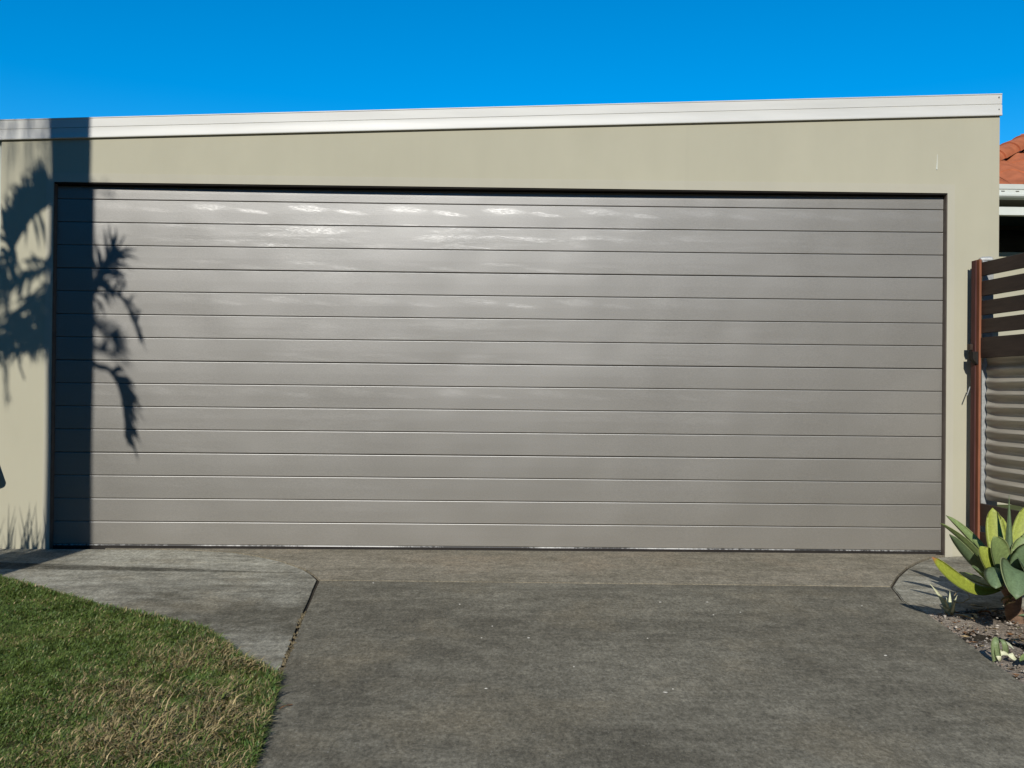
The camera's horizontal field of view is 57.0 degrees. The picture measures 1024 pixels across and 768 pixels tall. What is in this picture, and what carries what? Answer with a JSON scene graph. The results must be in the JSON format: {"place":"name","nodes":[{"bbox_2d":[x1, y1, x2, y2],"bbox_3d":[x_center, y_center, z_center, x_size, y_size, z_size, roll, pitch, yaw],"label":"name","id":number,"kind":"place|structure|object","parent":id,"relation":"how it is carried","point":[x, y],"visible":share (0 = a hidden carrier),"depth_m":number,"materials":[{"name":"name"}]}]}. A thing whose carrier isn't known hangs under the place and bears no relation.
{"place":"outdoors","nodes":[
{"label":"outdoors","id":0,"kind":"place"},
{"bbox_2d":[0,549,278,562],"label":"path strip","id":1,"kind":"object","parent":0,"point":[95,555],"visible":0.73,"depth_m":5.03,"materials":[{"name":"concrete"}]},
{"bbox_2d":[0,574,287,767],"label":"lawn","id":2,"kind":"structure","parent":0,"point":[10,744],"depth_m":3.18,"materials":[{"name":"plant"}]},
{"bbox_2d":[0,562,315,669],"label":"path slab","id":3,"kind":"structure","parent":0,"point":[257,609],"depth_m":4.25,"materials":[{"name":"concrete"}]},
{"bbox_2d":[0,0,1023,143],"label":"sky","id":4,"kind":"structure","parent":0,"point":[59,58],"materials":[{"name":"blue"}]},
{"bbox_2d":[105,548,944,586],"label":"apron slab","id":5,"kind":"structure","parent":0,"point":[737,568],"depth_m":4.89,"materials":[{"name":"grey concrete"}]},
{"bbox_2d":[252,581,1023,767],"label":"driveway","id":6,"kind":"structure","parent":0,"point":[390,674],"depth_m":3.18,"materials":[{"name":"concrete"}]},
{"bbox_2d":[282,562,1023,679],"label":"joint bed","id":7,"kind":"object","parent":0,"point":[979,637],"visible":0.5,"depth_m":3.78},
{"bbox_2d":[278,611,306,675],"bbox_3d":[-0.829,0.973,3.576,0.046,0.049,0.775,1,0,-6],"label":"joint debris","id":8,"kind":"object","parent":7,"relation":"on","point":[287,655],"visible":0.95,"depth_m":3.50,"materials":[{"name":"gravel"}]},
{"bbox_2d":[893,556,1023,614],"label":"side path","id":9,"kind":"structure","parent":0,"point":[913,588],"depth_m":4.40,"materials":[{"name":"concrete"}]},
{"bbox_2d":[978,256,993,531],"bbox_3d":[2.632,0.154,5.250,0.072,1.722,0.072,0,0,11],"label":"gate post","id":10,"kind":"object","parent":9,"relation":"on","point":[983,463],"visible":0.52,"depth_m":5.22,"materials":[{"name":"metal"}]},
{"bbox_2d":[967,253,1023,546],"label":"side gate","id":11,"kind":"structure","parent":10,"relation":"attached to","point":[1004,431],"depth_m":5.08,"materials":[{"name":"metal"}]},
{"bbox_2d":[928,607,1023,683],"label":"garden bed","id":12,"kind":"object","parent":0,"point":[1002,629],"visible":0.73,"depth_m":3.80,"materials":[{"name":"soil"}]},
{"bbox_2d":[930,584,969,615],"bbox_3d":[1.849,0.916,3.981,0.148,0.147,0.098,1,0,-37],"label":"young plant","id":13,"kind":"object","parent":12,"relation":"on","point":[948,607],"visible":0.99,"depth_m":3.99,"materials":[{"name":"green plant"}]},
{"bbox_2d":[957,614,974,619],"bbox_3d":[1.900,0.975,3.951,0.017,0.015,0.079,1,0,-35],"label":"dry leaf","id":14,"kind":"object","parent":12,"relation":"on","point":[965,615],"visible":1,"depth_m":3.95,"materials":[{"name":"plant"}]},
{"bbox_2d":[932,499,1023,623],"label":"agave","id":15,"kind":"object","parent":12,"relation":"on","point":[997,564],"visible":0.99,"depth_m":3.84,"materials":[{"name":"green plant"}]},
{"bbox_2d":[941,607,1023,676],"bbox_3d":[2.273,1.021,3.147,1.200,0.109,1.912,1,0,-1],"label":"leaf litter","id":16,"kind":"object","parent":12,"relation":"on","point":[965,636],"visible":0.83,"depth_m":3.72,"materials":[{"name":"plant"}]},
{"bbox_2d":[991,637,1016,661],"bbox_3d":[1.784,0.965,3.413,0.089,0.091,0.062,1,0,-41],"label":"curled plant","id":17,"kind":"object","parent":12,"relation":"on","point":[997,653],"visible":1,"depth_m":3.41,"materials":[{"name":"green plant"}]},
{"bbox_2d":[1018,614,1023,660],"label":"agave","id":18,"kind":"object","parent":12,"relation":"on","point":[1021,658],"visible":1,"depth_m":3.35,"materials":[{"name":"green plant"}]},
{"bbox_2d":[997,505,1023,510],"bbox_3d":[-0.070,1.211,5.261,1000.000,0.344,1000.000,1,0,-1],"label":"ground","id":19,"kind":"structure","parent":0,"point":[1015,507],"depth_m":8.42,"materials":[{"name":"green plant"}]},
{"bbox_2d":[0,93,1001,556],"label":"garage","id":20,"kind":"structure","parent":19,"relation":"on","point":[698,327],"depth_m":5.31,"materials":[{"name":"paint"}]},
{"bbox_2d":[53,185,942,554],"bbox_3d":[-0.058,-0.069,5.333,4.991,2.040,0.064,1,0,-1],"label":"garage door","id":21,"kind":"structure","parent":20,"relation":"in","point":[237,368],"depth_m":5.32,"materials":[{"name":"metal"}]},
{"bbox_2d":[997,134,1023,504],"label":"house","id":22,"kind":"structure","parent":19,"relation":"on","point":[1011,199],"depth_m":8.64,"materials":[{"name":"white paint"}]},
{"bbox_2d":[999,230,1023,251],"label":"dark window","id":23,"kind":"structure","parent":22,"relation":"in","point":[1009,240],"depth_m":9.27,"materials":[{"name":"black glass"}]}
]}

